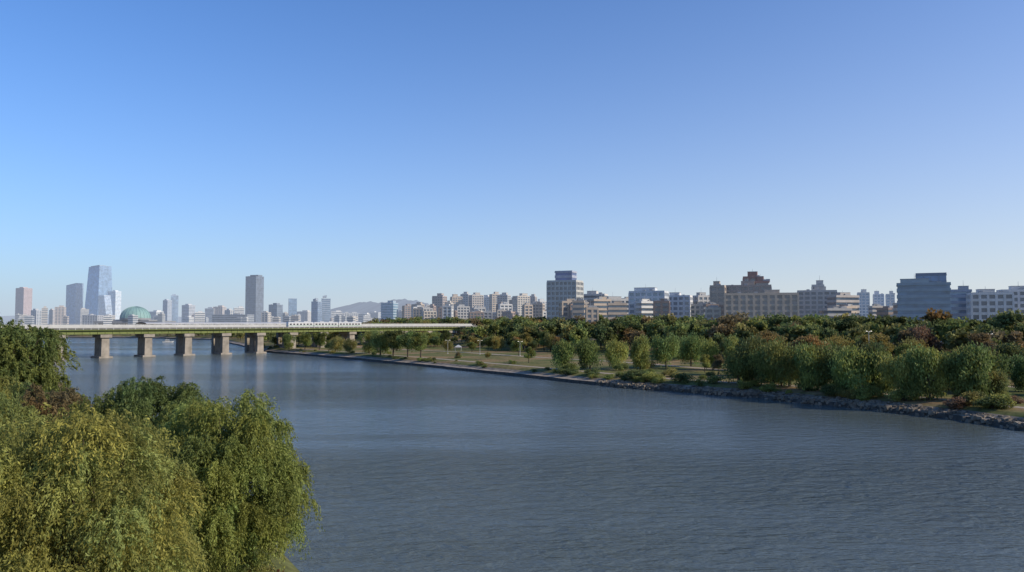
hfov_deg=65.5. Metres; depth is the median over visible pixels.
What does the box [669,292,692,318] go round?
office building
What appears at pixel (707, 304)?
office building
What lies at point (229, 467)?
weeping willow
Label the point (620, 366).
river shrub
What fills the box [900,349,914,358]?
park tree
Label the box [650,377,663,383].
river shrub
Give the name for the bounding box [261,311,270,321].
distant apartment block
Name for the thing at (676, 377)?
river shrub
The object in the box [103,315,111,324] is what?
distant low building
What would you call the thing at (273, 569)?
bank shrub
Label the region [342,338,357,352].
riverside tree
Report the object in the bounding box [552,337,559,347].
park tree
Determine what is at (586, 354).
willow tree
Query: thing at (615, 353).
willow tree
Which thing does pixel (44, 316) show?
distant apartment block
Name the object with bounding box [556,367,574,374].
river shrub
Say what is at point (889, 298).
apartment tower
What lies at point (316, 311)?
twin glass tower
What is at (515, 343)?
riverside tree
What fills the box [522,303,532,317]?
residential building
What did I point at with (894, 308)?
office building
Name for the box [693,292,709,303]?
apartment building
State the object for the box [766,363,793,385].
willow tree
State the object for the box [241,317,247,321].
distant low building
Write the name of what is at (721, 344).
park tree
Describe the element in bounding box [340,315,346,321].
distant low building
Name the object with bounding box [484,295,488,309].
apartment building
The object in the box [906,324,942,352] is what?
riverside tree
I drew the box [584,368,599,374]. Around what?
river shrub
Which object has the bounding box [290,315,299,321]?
distant low building
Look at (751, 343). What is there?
willow tree
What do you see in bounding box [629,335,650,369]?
willow tree
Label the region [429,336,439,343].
park tree
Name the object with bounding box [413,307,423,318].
residential building
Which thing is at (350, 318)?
distant low building
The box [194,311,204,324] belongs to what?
distant apartment block
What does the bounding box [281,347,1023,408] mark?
promenade path
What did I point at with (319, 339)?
riverside tree
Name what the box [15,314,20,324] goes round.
distant low building
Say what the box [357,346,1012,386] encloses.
cycle path
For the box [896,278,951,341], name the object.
blue glass building
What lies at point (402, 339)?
riverside tree
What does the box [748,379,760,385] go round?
river shrub
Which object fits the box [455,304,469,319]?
residential building
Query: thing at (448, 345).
riverside tree
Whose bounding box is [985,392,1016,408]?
river shrub
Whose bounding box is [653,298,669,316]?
office building
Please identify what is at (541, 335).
riverside tree
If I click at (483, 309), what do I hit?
residential building
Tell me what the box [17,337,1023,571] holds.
river water
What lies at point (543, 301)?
apartment building
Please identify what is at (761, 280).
stepped brick tower
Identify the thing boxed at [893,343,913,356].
park tree
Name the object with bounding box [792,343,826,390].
willow tree
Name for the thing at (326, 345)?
riverside tree
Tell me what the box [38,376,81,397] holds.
tall willow
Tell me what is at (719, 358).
park tree
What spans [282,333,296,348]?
riverside tree
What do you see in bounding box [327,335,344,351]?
riverside tree
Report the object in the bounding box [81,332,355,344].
shore trees
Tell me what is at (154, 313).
distant apartment block
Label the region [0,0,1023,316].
sky
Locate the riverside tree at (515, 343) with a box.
[510,339,522,355]
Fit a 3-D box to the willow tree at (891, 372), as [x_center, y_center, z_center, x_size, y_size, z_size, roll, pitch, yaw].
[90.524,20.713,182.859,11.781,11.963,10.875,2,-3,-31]
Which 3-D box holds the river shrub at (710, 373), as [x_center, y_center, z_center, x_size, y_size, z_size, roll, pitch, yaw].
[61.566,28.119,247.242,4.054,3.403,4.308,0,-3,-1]
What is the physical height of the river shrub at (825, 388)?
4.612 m
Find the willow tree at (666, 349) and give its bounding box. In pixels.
[647,330,679,367]
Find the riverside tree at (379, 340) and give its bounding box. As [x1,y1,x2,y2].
[369,327,391,355]
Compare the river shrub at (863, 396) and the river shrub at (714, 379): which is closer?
the river shrub at (863, 396)
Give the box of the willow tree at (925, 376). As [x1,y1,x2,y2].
[894,370,941,397]
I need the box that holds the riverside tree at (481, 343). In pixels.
[476,336,483,347]
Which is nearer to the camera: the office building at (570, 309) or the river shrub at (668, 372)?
the river shrub at (668, 372)
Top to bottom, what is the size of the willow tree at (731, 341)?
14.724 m
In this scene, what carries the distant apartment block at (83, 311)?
on the river bank ground at (512, 369)
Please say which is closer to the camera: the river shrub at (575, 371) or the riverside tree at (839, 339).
the river shrub at (575, 371)
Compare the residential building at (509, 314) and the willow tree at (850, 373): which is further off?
the residential building at (509, 314)
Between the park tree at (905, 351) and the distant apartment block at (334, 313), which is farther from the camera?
the distant apartment block at (334, 313)
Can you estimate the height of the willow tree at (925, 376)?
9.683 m
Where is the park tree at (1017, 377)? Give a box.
[1009,352,1023,391]
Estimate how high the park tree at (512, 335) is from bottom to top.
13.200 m
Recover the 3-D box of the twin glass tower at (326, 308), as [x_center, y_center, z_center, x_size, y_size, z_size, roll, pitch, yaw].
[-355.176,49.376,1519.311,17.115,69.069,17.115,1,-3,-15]
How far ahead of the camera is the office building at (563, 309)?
559.23 m
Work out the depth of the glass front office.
555.62 m
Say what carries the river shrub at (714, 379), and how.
on the river bank ground at (512, 369)
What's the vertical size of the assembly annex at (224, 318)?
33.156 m
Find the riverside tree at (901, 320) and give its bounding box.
[881,315,908,334]
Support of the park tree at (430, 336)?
on the river bank ground at (512, 369)
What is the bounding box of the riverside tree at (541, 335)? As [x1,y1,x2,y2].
[538,331,547,348]
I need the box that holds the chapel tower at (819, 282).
[811,275,824,289]
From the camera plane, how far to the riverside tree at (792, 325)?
345.18 m
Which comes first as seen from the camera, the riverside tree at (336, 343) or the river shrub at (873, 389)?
the river shrub at (873, 389)
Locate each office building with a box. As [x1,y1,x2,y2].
[381,300,397,320]
[546,270,583,336]
[559,299,574,335]
[569,303,584,319]
[572,298,584,322]
[584,291,607,301]
[585,300,598,339]
[588,294,610,317]
[605,296,628,314]
[607,301,626,319]
[635,299,652,317]
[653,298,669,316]
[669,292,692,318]
[691,300,705,317]
[703,302,718,317]
[705,303,721,321]
[797,286,836,318]
[818,305,851,317]
[826,292,859,314]
[833,302,856,315]
[868,304,882,318]
[876,306,892,320]
[892,303,897,317]
[950,286,971,321]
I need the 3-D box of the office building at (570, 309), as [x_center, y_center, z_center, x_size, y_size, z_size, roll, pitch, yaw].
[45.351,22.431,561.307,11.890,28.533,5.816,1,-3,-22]
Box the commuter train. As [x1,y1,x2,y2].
[286,321,360,327]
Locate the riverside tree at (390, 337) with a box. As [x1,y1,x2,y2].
[383,329,404,355]
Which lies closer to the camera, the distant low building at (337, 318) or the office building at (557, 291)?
the office building at (557, 291)
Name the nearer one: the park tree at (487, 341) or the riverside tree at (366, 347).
the riverside tree at (366, 347)
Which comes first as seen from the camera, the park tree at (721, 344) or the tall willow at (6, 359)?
the tall willow at (6, 359)
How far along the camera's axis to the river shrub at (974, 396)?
166.08 m
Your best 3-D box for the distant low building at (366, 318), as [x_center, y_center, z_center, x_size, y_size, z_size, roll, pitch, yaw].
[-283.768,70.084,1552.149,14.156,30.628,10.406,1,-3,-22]
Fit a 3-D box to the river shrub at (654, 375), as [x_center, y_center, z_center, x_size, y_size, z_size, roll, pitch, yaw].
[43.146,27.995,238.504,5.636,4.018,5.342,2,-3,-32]
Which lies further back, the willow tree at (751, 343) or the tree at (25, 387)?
the willow tree at (751, 343)
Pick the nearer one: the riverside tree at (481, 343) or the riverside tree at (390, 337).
the riverside tree at (390, 337)
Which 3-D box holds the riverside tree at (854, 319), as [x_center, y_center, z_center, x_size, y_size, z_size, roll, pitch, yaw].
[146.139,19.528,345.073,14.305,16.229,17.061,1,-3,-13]
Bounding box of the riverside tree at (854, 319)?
[835,312,865,332]
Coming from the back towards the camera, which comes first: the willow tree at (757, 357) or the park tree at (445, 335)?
the park tree at (445, 335)
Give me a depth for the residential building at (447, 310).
765.49 m
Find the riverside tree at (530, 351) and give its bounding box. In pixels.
[524,346,535,362]
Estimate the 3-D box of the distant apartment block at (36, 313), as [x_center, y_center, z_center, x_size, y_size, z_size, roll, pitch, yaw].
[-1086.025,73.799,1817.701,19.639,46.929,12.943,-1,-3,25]
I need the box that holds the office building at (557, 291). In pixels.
[546,270,583,336]
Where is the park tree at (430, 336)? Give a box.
[424,333,433,346]
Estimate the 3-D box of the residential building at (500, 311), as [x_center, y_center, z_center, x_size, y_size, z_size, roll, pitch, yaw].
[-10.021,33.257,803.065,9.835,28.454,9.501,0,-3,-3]
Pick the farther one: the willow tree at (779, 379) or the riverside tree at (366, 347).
the riverside tree at (366, 347)
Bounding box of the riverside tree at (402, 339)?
[396,329,419,356]
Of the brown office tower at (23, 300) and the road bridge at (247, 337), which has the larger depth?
the brown office tower at (23, 300)
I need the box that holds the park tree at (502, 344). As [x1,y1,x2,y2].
[492,335,505,350]
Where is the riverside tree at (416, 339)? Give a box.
[406,332,429,356]
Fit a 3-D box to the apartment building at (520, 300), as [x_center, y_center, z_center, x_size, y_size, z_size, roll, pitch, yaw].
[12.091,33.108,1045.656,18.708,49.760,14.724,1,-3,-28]
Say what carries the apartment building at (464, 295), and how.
on the river bank ground at (512, 369)
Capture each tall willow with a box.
[0,316,82,395]
[0,349,19,381]
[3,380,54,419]
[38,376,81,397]
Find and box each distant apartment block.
[31,309,41,324]
[41,306,47,324]
[49,309,54,324]
[54,305,65,324]
[80,307,88,324]
[149,310,163,319]
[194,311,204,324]
[205,307,213,324]
[213,305,225,314]
[225,309,233,313]
[233,306,244,312]
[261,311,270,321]
[297,310,310,321]
[331,310,341,321]
[349,312,359,316]
[358,313,369,322]
[367,311,380,321]
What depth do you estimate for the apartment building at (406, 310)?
1148.55 m
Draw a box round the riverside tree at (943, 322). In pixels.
[934,318,965,343]
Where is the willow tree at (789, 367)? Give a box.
[760,336,814,386]
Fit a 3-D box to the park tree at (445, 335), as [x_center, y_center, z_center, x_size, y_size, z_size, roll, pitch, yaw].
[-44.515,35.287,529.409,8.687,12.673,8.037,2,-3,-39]
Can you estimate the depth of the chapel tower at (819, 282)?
557.92 m
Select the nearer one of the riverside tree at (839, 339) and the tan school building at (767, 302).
the riverside tree at (839, 339)
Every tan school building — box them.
[709,281,725,315]
[724,290,799,336]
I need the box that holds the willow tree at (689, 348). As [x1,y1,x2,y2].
[678,332,704,366]
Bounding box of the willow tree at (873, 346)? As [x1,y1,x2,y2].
[856,338,888,387]
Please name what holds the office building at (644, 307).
on the river bank ground at (512, 369)
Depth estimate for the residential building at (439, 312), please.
806.80 m
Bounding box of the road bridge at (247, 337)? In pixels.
[1,323,474,354]
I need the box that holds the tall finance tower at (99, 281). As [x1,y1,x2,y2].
[85,265,111,314]
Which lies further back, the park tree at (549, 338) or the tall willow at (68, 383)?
the park tree at (549, 338)
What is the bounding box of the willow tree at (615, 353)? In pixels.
[604,337,628,367]
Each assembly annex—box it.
[82,314,103,324]
[212,313,253,324]
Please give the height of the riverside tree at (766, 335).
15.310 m
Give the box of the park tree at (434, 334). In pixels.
[424,332,437,345]
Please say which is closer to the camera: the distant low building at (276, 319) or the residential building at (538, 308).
the residential building at (538, 308)
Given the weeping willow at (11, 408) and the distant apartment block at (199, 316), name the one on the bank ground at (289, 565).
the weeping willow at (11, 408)
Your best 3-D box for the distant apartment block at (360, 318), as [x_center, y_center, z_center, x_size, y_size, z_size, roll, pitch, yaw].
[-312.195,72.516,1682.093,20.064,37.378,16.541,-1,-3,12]
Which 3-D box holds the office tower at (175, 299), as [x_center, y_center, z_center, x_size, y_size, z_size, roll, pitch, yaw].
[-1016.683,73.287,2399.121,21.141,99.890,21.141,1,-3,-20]
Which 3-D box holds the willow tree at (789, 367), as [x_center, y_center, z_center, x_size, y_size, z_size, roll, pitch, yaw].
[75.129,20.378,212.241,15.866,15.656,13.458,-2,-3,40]
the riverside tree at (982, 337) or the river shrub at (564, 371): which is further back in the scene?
the river shrub at (564, 371)
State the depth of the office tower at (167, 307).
2292.88 m
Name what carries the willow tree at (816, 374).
on the river bank ground at (512, 369)
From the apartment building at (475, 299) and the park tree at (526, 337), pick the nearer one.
the park tree at (526, 337)
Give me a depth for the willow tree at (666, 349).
296.80 m
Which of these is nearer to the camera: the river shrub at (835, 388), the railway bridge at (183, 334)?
the river shrub at (835, 388)
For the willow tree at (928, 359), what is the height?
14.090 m
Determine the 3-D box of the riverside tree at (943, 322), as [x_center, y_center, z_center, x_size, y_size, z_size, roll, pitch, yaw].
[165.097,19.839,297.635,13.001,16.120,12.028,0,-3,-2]
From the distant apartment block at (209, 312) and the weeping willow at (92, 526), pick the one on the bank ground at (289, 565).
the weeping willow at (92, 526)
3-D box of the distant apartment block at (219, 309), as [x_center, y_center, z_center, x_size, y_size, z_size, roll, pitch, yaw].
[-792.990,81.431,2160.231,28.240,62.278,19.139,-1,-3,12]
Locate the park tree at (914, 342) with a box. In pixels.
[896,336,928,356]
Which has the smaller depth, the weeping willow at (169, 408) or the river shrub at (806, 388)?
the weeping willow at (169, 408)
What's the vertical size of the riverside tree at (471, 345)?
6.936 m
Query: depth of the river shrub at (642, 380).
239.79 m
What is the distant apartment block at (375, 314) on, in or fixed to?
on the river bank ground at (512, 369)
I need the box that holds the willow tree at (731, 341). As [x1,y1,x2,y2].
[722,334,740,369]
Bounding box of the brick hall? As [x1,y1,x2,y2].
[726,281,771,292]
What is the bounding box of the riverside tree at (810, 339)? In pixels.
[788,333,831,351]
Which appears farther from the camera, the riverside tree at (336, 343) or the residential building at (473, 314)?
the residential building at (473, 314)
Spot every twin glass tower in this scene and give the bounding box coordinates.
[311,298,321,321]
[321,295,330,321]
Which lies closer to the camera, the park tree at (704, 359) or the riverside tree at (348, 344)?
the park tree at (704, 359)
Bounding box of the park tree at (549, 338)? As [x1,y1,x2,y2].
[543,332,556,350]
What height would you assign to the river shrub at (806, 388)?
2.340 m
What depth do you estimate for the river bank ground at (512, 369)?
312.16 m
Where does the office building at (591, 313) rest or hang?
on the river bank ground at (512, 369)
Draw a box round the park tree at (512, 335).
[507,330,524,342]
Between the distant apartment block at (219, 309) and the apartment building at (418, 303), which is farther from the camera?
the distant apartment block at (219, 309)
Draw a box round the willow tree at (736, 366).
[717,345,754,383]
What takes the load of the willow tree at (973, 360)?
on the river bank ground at (512, 369)
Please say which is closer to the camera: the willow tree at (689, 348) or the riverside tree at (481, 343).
the willow tree at (689, 348)
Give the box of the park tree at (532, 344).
[527,340,538,348]
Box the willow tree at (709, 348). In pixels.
[698,337,725,369]
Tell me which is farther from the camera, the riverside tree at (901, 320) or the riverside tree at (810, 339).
the riverside tree at (901, 320)
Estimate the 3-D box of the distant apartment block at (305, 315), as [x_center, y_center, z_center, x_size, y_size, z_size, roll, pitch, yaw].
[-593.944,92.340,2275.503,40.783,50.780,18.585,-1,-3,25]
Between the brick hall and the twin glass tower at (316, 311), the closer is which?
the brick hall
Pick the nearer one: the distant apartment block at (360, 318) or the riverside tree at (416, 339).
the riverside tree at (416, 339)
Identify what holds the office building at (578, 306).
on the river bank ground at (512, 369)
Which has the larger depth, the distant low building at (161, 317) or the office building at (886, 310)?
the distant low building at (161, 317)
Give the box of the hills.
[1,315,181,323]
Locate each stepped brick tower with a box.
[743,269,759,284]
[755,274,769,284]
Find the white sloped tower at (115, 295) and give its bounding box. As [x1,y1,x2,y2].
[107,290,120,319]
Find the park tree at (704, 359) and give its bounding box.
[698,354,710,371]
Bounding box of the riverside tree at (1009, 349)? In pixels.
[992,340,1023,376]
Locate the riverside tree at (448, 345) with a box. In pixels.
[442,340,453,351]
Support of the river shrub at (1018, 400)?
on the river bank ground at (512, 369)
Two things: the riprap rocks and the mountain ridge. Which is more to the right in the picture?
the riprap rocks
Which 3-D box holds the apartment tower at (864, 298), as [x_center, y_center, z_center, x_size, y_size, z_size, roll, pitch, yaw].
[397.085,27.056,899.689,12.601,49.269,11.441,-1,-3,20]
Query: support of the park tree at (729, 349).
on the river bank ground at (512, 369)
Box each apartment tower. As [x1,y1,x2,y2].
[857,289,869,317]
[873,290,884,305]
[885,291,894,305]
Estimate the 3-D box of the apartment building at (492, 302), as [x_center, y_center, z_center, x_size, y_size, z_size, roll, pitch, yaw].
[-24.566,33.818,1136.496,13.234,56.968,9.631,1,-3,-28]
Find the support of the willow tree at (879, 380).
on the river bank ground at (512, 369)
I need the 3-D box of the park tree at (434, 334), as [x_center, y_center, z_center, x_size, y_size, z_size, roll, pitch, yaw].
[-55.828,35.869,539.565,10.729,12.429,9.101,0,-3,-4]
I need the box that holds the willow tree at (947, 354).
[934,347,970,392]
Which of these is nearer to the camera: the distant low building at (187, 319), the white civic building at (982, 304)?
the white civic building at (982, 304)
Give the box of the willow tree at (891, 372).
[874,350,930,397]
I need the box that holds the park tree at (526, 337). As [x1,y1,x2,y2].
[519,332,533,350]
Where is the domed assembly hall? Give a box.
[93,306,175,324]
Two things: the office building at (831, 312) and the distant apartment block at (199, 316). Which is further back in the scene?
the distant apartment block at (199, 316)
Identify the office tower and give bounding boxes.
[15,287,31,319]
[66,283,83,324]
[163,299,171,320]
[171,294,178,324]
[181,304,194,324]
[269,303,282,321]
[288,298,296,315]
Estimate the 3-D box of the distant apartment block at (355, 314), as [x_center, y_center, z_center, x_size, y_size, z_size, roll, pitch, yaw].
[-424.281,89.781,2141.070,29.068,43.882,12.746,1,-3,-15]
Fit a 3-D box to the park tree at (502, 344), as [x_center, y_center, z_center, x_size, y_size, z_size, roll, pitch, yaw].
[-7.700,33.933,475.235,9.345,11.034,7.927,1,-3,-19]
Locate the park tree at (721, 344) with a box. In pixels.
[718,338,734,356]
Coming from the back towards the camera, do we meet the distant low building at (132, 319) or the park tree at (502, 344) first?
the distant low building at (132, 319)
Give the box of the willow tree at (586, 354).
[574,336,602,368]
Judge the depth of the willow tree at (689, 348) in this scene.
301.77 m
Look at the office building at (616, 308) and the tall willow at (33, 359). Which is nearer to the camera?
the tall willow at (33, 359)
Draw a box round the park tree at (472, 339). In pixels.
[465,335,480,344]
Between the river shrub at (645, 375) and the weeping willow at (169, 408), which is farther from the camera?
the river shrub at (645, 375)
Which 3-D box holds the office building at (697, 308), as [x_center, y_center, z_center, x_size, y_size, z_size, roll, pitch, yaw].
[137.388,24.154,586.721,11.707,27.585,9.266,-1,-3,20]
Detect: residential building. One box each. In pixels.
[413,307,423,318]
[421,306,432,319]
[424,310,436,318]
[427,304,435,310]
[438,306,442,318]
[442,304,453,318]
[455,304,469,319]
[469,311,483,318]
[472,306,485,311]
[484,308,492,318]
[497,308,505,317]
[498,302,512,311]
[502,310,514,318]
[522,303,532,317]
[532,301,544,317]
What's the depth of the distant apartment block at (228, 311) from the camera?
1879.16 m
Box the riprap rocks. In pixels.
[596,379,1023,428]
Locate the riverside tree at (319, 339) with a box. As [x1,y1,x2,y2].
[312,332,327,349]
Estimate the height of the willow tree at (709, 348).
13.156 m
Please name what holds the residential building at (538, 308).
on the river bank ground at (512, 369)
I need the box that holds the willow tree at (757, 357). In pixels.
[747,343,795,385]
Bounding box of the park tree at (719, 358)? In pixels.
[712,354,724,368]
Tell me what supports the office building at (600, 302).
on the river bank ground at (512, 369)
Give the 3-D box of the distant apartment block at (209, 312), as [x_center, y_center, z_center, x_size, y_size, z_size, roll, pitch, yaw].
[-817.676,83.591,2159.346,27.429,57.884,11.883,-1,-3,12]
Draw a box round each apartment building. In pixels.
[402,304,410,318]
[411,302,424,317]
[432,292,446,317]
[450,294,462,308]
[460,292,470,305]
[468,292,483,310]
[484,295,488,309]
[489,292,499,311]
[497,292,510,303]
[512,292,529,315]
[530,294,536,304]
[538,299,546,309]
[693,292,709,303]
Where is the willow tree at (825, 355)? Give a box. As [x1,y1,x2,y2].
[807,339,846,385]
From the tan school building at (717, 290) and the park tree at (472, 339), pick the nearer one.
the park tree at (472, 339)
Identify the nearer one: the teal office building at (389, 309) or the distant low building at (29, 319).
the teal office building at (389, 309)
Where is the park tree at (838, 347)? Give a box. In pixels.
[834,343,860,352]
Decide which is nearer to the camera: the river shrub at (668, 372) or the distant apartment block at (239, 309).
the river shrub at (668, 372)
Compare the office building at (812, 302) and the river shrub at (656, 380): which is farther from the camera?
the office building at (812, 302)
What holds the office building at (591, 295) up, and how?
on the river bank ground at (512, 369)
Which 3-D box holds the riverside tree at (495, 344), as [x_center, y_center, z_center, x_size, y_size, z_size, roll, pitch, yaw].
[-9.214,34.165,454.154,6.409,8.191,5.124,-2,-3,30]
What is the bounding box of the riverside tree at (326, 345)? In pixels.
[324,340,331,347]
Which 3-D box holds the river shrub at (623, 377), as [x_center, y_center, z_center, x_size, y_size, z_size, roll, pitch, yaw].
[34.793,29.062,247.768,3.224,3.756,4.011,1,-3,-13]
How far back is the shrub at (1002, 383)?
174.71 m
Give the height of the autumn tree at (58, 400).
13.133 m
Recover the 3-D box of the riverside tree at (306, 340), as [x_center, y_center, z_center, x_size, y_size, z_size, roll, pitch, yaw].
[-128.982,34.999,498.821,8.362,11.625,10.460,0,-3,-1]
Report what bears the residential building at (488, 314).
on the river bank ground at (512, 369)
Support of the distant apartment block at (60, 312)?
on the river bank ground at (512, 369)
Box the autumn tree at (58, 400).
[20,382,90,497]
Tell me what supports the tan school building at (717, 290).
on the river bank ground at (512, 369)
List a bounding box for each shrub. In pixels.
[254,563,277,571]
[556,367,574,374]
[559,362,579,369]
[568,368,580,373]
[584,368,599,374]
[588,374,598,378]
[603,373,614,378]
[613,362,628,370]
[618,375,627,380]
[624,368,646,378]
[633,376,645,382]
[639,371,659,380]
[646,373,665,379]
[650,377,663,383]
[661,369,678,376]
[670,372,695,382]
[704,371,716,376]
[704,375,720,382]
[737,379,752,389]
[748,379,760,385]
[759,382,775,391]
[771,387,780,391]
[803,386,814,390]
[819,384,836,395]
[825,383,843,391]
[826,386,845,395]
[840,388,859,399]
[853,383,885,397]
[855,392,872,400]
[883,389,921,400]
[941,396,970,409]
[962,390,985,405]
[971,395,1015,408]
[976,397,988,408]
[982,369,1010,398]
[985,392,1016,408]
[1009,395,1023,403]
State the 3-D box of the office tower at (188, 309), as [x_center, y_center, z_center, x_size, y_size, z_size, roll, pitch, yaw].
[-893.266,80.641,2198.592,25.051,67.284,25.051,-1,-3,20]
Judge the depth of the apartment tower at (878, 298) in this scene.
895.98 m
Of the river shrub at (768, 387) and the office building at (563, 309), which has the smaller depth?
the river shrub at (768, 387)
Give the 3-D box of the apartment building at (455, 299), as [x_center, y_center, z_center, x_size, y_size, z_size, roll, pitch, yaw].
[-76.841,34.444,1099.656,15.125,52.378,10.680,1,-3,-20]
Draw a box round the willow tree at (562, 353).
[550,339,577,369]
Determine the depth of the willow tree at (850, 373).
191.66 m
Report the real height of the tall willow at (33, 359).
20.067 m
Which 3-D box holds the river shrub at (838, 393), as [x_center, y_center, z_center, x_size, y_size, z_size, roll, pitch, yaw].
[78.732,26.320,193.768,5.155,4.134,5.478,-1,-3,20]
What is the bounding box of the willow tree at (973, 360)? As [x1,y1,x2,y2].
[942,341,996,397]
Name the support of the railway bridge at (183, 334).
on the river bank ground at (512, 369)
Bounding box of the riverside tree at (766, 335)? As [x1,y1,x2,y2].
[755,329,787,345]
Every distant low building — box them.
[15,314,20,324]
[24,315,34,324]
[63,316,68,324]
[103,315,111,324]
[128,314,137,324]
[158,313,164,324]
[182,316,193,324]
[234,317,241,321]
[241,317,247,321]
[272,317,280,321]
[284,315,290,321]
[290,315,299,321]
[334,315,340,321]
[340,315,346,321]
[347,316,355,321]
[362,315,370,321]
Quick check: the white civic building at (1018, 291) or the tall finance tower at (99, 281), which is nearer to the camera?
the white civic building at (1018, 291)
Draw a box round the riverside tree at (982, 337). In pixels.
[967,332,998,350]
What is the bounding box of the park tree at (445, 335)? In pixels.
[439,330,451,341]
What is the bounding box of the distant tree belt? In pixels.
[354,307,1023,358]
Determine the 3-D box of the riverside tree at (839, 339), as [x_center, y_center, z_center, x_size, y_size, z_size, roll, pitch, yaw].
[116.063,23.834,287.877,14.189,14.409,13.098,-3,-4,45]
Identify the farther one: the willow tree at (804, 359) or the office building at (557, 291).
the office building at (557, 291)
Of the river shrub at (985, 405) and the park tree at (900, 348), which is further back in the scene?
the park tree at (900, 348)
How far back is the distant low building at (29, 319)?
1420.14 m
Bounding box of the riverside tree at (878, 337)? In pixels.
[851,333,893,351]
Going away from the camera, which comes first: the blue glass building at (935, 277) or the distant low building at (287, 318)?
the blue glass building at (935, 277)
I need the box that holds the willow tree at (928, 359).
[902,342,959,400]
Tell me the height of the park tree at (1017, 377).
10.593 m
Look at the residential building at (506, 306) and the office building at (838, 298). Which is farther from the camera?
the residential building at (506, 306)
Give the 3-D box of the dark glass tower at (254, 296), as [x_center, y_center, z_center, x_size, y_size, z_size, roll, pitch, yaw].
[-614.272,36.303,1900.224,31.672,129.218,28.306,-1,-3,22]
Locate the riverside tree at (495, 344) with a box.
[491,339,499,348]
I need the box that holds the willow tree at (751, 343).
[734,333,766,381]
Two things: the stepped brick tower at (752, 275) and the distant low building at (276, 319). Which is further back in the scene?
the distant low building at (276, 319)
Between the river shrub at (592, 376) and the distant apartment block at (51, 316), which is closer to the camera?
the river shrub at (592, 376)
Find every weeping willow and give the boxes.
[0,375,50,496]
[0,402,213,571]
[56,375,211,500]
[111,391,202,492]
[148,387,324,571]
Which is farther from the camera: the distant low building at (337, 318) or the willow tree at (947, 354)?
the distant low building at (337, 318)
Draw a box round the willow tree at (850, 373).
[828,343,880,394]
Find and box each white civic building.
[966,289,1014,321]
[996,286,1023,314]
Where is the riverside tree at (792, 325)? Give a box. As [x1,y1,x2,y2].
[778,320,803,349]
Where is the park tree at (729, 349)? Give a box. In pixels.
[724,346,735,357]
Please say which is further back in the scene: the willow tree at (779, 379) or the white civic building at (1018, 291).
the white civic building at (1018, 291)
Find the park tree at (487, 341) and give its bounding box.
[482,336,491,346]
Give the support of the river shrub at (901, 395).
on the river bank ground at (512, 369)
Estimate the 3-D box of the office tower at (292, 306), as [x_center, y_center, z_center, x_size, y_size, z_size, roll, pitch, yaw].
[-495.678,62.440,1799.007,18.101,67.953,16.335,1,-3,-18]
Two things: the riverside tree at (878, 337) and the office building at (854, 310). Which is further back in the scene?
the office building at (854, 310)
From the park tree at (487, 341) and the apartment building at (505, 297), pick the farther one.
the apartment building at (505, 297)
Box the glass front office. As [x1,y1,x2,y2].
[628,287,668,314]
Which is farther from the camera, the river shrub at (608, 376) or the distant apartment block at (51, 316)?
the distant apartment block at (51, 316)
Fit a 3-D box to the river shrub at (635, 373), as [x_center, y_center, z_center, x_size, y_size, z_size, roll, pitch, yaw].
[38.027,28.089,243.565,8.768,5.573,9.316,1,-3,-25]
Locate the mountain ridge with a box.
[330,299,428,316]
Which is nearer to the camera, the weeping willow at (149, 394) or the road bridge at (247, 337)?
the weeping willow at (149, 394)
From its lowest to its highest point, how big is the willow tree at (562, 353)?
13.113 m
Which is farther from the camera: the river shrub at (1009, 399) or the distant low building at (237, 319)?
the distant low building at (237, 319)
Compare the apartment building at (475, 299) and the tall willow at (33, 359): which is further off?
the apartment building at (475, 299)
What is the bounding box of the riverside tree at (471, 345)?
[467,342,476,349]
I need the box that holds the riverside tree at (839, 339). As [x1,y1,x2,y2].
[823,332,853,350]
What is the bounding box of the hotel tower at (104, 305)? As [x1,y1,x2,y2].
[98,295,112,314]
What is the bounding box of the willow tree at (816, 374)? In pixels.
[802,361,829,389]
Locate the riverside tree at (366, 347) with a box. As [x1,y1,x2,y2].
[357,329,375,353]
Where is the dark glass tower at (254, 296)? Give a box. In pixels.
[245,275,263,321]
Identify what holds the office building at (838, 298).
on the river bank ground at (512, 369)
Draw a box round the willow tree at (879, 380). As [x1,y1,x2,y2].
[863,347,895,394]
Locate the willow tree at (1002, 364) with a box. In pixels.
[977,345,1014,381]
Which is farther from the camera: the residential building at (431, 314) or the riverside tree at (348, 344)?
the residential building at (431, 314)
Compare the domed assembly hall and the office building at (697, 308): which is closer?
the office building at (697, 308)
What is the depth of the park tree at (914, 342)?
273.02 m
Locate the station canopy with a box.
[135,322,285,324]
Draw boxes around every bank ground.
[4,324,1023,430]
[35,503,299,571]
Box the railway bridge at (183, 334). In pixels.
[26,326,476,359]
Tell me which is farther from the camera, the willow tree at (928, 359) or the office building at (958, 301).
the office building at (958, 301)
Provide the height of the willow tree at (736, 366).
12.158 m
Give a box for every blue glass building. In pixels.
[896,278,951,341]
[915,272,946,281]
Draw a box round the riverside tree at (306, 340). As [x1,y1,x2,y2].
[298,333,312,348]
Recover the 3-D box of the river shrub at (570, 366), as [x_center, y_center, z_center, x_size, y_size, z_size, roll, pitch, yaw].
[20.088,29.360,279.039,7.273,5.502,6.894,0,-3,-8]

